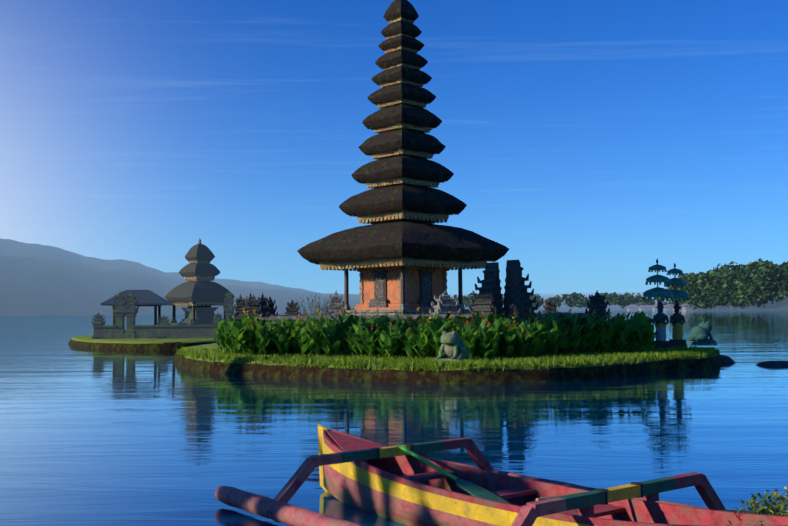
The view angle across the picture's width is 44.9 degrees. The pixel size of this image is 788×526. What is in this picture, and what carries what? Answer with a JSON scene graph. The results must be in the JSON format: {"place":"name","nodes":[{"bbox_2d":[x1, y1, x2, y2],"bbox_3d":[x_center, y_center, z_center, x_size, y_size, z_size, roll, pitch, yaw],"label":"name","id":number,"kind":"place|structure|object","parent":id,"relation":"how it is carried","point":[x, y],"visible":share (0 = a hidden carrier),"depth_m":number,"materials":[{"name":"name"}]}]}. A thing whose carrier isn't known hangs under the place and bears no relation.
{"place":"outdoors","nodes":[
{"label":"outdoors","id":0,"kind":"place"},
{"bbox_2d":[68,335,216,349],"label":"island","id":1,"kind":"structure","parent":0,"point":[86,341],"depth_m":47.99,"materials":[{"name":"green plant"}]},
{"bbox_2d":[91,312,105,338],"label":"pillar","id":2,"kind":"structure","parent":1,"relation":"on","point":[98,320],"depth_m":52.41,"materials":[{"name":"grey stone"}]},
{"bbox_2d":[112,291,126,338],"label":"pillar","id":3,"kind":"structure","parent":1,"relation":"on","point":[119,315],"depth_m":52.42,"materials":[{"name":"grey stone"}]},
{"bbox_2d":[123,292,138,338],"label":"pillar","id":4,"kind":"structure","parent":1,"relation":"on","point":[130,310],"depth_m":52.41,"materials":[{"name":"grey stone"}]},
{"bbox_2d":[100,290,171,329],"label":"bale","id":5,"kind":"object","parent":1,"relation":"on","point":[147,298],"visible":0.46,"depth_m":54.80,"materials":[{"name":"grey wood"}]},
{"bbox_2d":[93,325,217,338],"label":"stone wall","id":6,"kind":"structure","parent":1,"relation":"on","point":[170,331],"depth_m":52.31,"materials":[{"name":"grey stone"}]},
{"bbox_2d":[157,315,170,337],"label":"pillar","id":7,"kind":"structure","parent":1,"relation":"on","point":[163,321],"depth_m":52.34,"materials":[{"name":"grey stone"}]},
{"bbox_2d":[165,237,234,324],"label":"small pagoda","id":8,"kind":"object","parent":1,"relation":"on","point":[199,293],"visible":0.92,"depth_m":54.57,"materials":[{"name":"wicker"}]},
{"bbox_2d":[213,313,222,324],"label":"pillar","id":9,"kind":"structure","parent":1,"relation":"on","point":[217,319],"depth_m":52.37,"materials":[{"name":"grey stone"}]},
{"bbox_2d":[223,291,233,319],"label":"pillar","id":10,"kind":"structure","parent":1,"relation":"on","point":[228,303],"depth_m":52.37,"materials":[{"name":"grey stone"}]},
{"bbox_2d":[0,310,787,525],"bbox_3d":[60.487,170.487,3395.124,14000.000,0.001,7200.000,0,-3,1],"label":"water","id":11,"kind":"structure","parent":0,"point":[96,437],"depth_m":15.30,"materials":[{"name":"blue liquid"}]},
{"bbox_2d":[215,438,725,525],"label":"boat outriggers","id":12,"kind":"object","parent":11,"relation":"on","point":[278,508],"visible":0.54,"depth_m":8.06,"materials":[{"name":"red wood"}]},
{"bbox_2d":[318,424,787,525],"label":"boat","id":13,"kind":"object","parent":11,"relation":"on","point":[408,490],"visible":0.81,"depth_m":8.03,"materials":[{"name":"wood"}]},
{"bbox_2d":[397,444,576,503],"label":"boat paddles","id":14,"kind":"object","parent":13,"relation":"in","point":[472,489],"visible":0.56,"depth_m":7.89,"materials":[{"name":"green wood"}]},
{"bbox_2d":[719,354,787,365],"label":"rocks","id":15,"kind":"object","parent":11,"relation":"on","point":[726,359],"visible":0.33,"depth_m":30.36,"materials":[{"name":"grey stone"}]},
{"bbox_2d":[0,238,787,515],"bbox_3d":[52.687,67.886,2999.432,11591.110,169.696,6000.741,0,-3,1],"label":"ground","id":16,"kind":"structure","parent":0,"point":[40,280],"depth_m":927.81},
{"bbox_2d":[451,258,787,310],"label":"forest","id":17,"kind":"object","parent":16,"relation":"on","point":[756,283],"visible":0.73,"depth_m":523.04,"materials":[{"name":"green plant"}]},
{"bbox_2d":[626,304,641,310],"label":"house","id":18,"kind":"structure","parent":16,"relation":"on","point":[632,307],"depth_m":883.18,"materials":[{"name":"white paint"}]},
{"bbox_2d":[637,305,653,310],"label":"house","id":19,"kind":"structure","parent":16,"relation":"on","point":[645,307],"depth_m":873.56,"materials":[{"name":"white paint"}]},
{"bbox_2d":[663,304,673,310],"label":"house","id":20,"kind":"structure","parent":16,"relation":"on","point":[667,307],"depth_m":774.14,"materials":[{"name":"white paint"}]},
{"bbox_2d":[679,303,704,310],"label":"house","id":21,"kind":"structure","parent":16,"relation":"on","point":[686,307],"depth_m":538.63,"materials":[{"name":"white paint"}]},
{"bbox_2d":[727,487,787,525],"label":"bush","id":22,"kind":"object","parent":16,"relation":"on","point":[772,510],"visible":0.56,"depth_m":6.50,"materials":[{"name":"green plant"}]},
{"bbox_2d":[0,0,787,293],"label":"sky","id":23,"kind":"structure","parent":0,"point":[596,142],"materials":[{"name":"blue"}]},
{"bbox_2d":[173,343,723,383],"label":"island","id":24,"kind":"structure","parent":0,"point":[459,375],"depth_m":25.54,"materials":[{"name":"green plant"}]},
{"bbox_2d":[233,294,246,321],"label":"gate pillar","id":25,"kind":"structure","parent":24,"relation":"on","point":[239,306],"depth_m":35.35,"materials":[{"name":"stone"}]},
{"bbox_2d":[242,295,264,318],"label":"pillar corner wall","id":26,"kind":"structure","parent":24,"relation":"on","point":[253,303],"depth_m":33.40,"materials":[{"name":"stone"}]},
{"bbox_2d":[257,292,269,315],"bbox_3d":[-4.892,2.174,35.470,0.466,2.164,0.466,1,-3,-19],"label":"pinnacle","id":27,"kind":"object","parent":24,"relation":"on","point":[264,303],"visible":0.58,"depth_m":35.38,"materials":[{"name":"stone"}]},
{"bbox_2d":[267,297,277,315],"bbox_3d":[-4.718,2.259,36.264,0.466,2.070,0.466,1,-3,-29],"label":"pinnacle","id":28,"kind":"object","parent":24,"relation":"on","point":[271,308],"visible":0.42,"depth_m":36.18,"materials":[{"name":"stone"}]},
{"bbox_2d":[285,299,299,314],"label":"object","id":29,"kind":"structure","parent":24,"relation":"on","point":[292,308],"depth_m":46.77,"materials":[{"name":"stone"}]},
{"bbox_2d":[296,293,331,314],"bbox_3d":[-2.833,2.180,35.487,1.713,2.130,1.955,0,-3,1],"label":"bamboo clump","id":30,"kind":"object","parent":24,"relation":"on","point":[312,303],"visible":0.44,"depth_m":35.45,"materials":[{"name":"green plant"}]},
{"bbox_2d":[327,291,345,314],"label":"pillar wall","id":31,"kind":"structure","parent":24,"relation":"on","point":[335,300],"depth_m":34.23,"materials":[{"name":"stone"}]},
{"bbox_2d":[297,0,508,314],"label":"pagoda","id":32,"kind":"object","parent":24,"relation":"on","point":[404,252],"visible":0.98,"depth_m":39.16,"materials":[{"name":"black"}]},
{"bbox_2d":[255,312,588,352],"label":"courtyard wall","id":33,"kind":"structure","parent":24,"relation":"on","point":[295,317],"depth_m":33.24,"materials":[{"name":"stone"}]},
{"bbox_2d":[542,298,557,312],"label":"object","id":34,"kind":"structure","parent":33,"relation":"on","point":[550,303],"depth_m":46.56,"materials":[{"name":"stone"}]},
{"bbox_2d":[211,306,658,358],"bbox_3d":[1.232,2.153,29.963,14.766,1.605,6.656,0,-3,1],"label":"canna bed","id":35,"kind":"object","parent":24,"relation":"on","point":[490,335],"visible":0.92,"depth_m":29.73,"materials":[{"name":"green plant"}]},
{"bbox_2d":[429,290,461,313],"bbox_3d":[1.833,2.051,34.054,0.888,2.162,0.888,1,-3,-19],"label":"shrine","id":36,"kind":"object","parent":24,"relation":"on","point":[445,305],"visible":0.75,"depth_m":33.84,"materials":[{"name":"stone"}]},
{"bbox_2d":[177,344,719,371],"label":"island grass blades","id":37,"kind":"object","parent":24,"relation":"on","point":[544,359],"visible":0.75,"depth_m":27.16,"materials":[{"name":"green plant"}]},
{"bbox_2d":[669,301,686,347],"bbox_3d":[10.273,2.252,34.577,0.556,1.782,0.529,0,-3,1],"label":"statue","id":38,"kind":"object","parent":37,"relation":"on","point":[677,318],"visible":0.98,"depth_m":34.47,"materials":[{"name":"stone"}]},
{"bbox_2d":[434,331,469,361],"bbox_3d":[1.600,2.301,26.129,0.833,0.879,0.879,-2,-3,31],"label":"frog","id":39,"kind":"object","parent":24,"relation":"on","point":[453,347],"visible":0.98,"depth_m":25.91,"materials":[{"name":"stone"}]},
{"bbox_2d":[467,262,503,318],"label":"split gate","id":40,"kind":"structure","parent":24,"relation":"on","point":[489,297],"depth_m":33.59,"materials":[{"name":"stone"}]},
{"bbox_2d":[503,260,540,325],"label":"split gate","id":41,"kind":"structure","parent":24,"relation":"on","point":[517,295],"depth_m":33.24,"materials":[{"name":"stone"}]},
{"bbox_2d":[585,290,609,319],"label":"pillar wall","id":42,"kind":"structure","parent":24,"relation":"on","point":[597,302],"depth_m":33.14,"materials":[{"name":"stone"}]},
{"bbox_2d":[642,259,673,303],"bbox_3d":[9.323,1.448,33.652,1.047,3.210,1.066,0,-3,1],"label":"tiered parasol","id":43,"kind":"object","parent":24,"relation":"on","point":[657,292],"visible":1,"depth_m":33.41,"materials":[{"name":"teal fabric"}]},
{"bbox_2d":[653,300,669,349],"bbox_3d":[9.262,2.173,33.117,0.565,1.809,0.537,0,-3,1],"label":"statue","id":44,"kind":"object","parent":24,"relation":"on","point":[660,317],"visible":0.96,"depth_m":33.00,"materials":[{"name":"stone"}]},
{"bbox_2d":[662,263,689,301],"bbox_3d":[10.695,1.581,36.205,1.008,3.176,1.026,0,-3,1],"label":"tiered parasol","id":45,"kind":"object","parent":24,"relation":"on","point":[675,281],"visible":0.81,"depth_m":35.99,"materials":[{"name":"teal fabric"}]},
{"bbox_2d":[687,321,716,344],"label":"frog","id":46,"kind":"object","parent":24,"relation":"on","point":[700,333],"visible":1,"depth_m":40.04}
]}

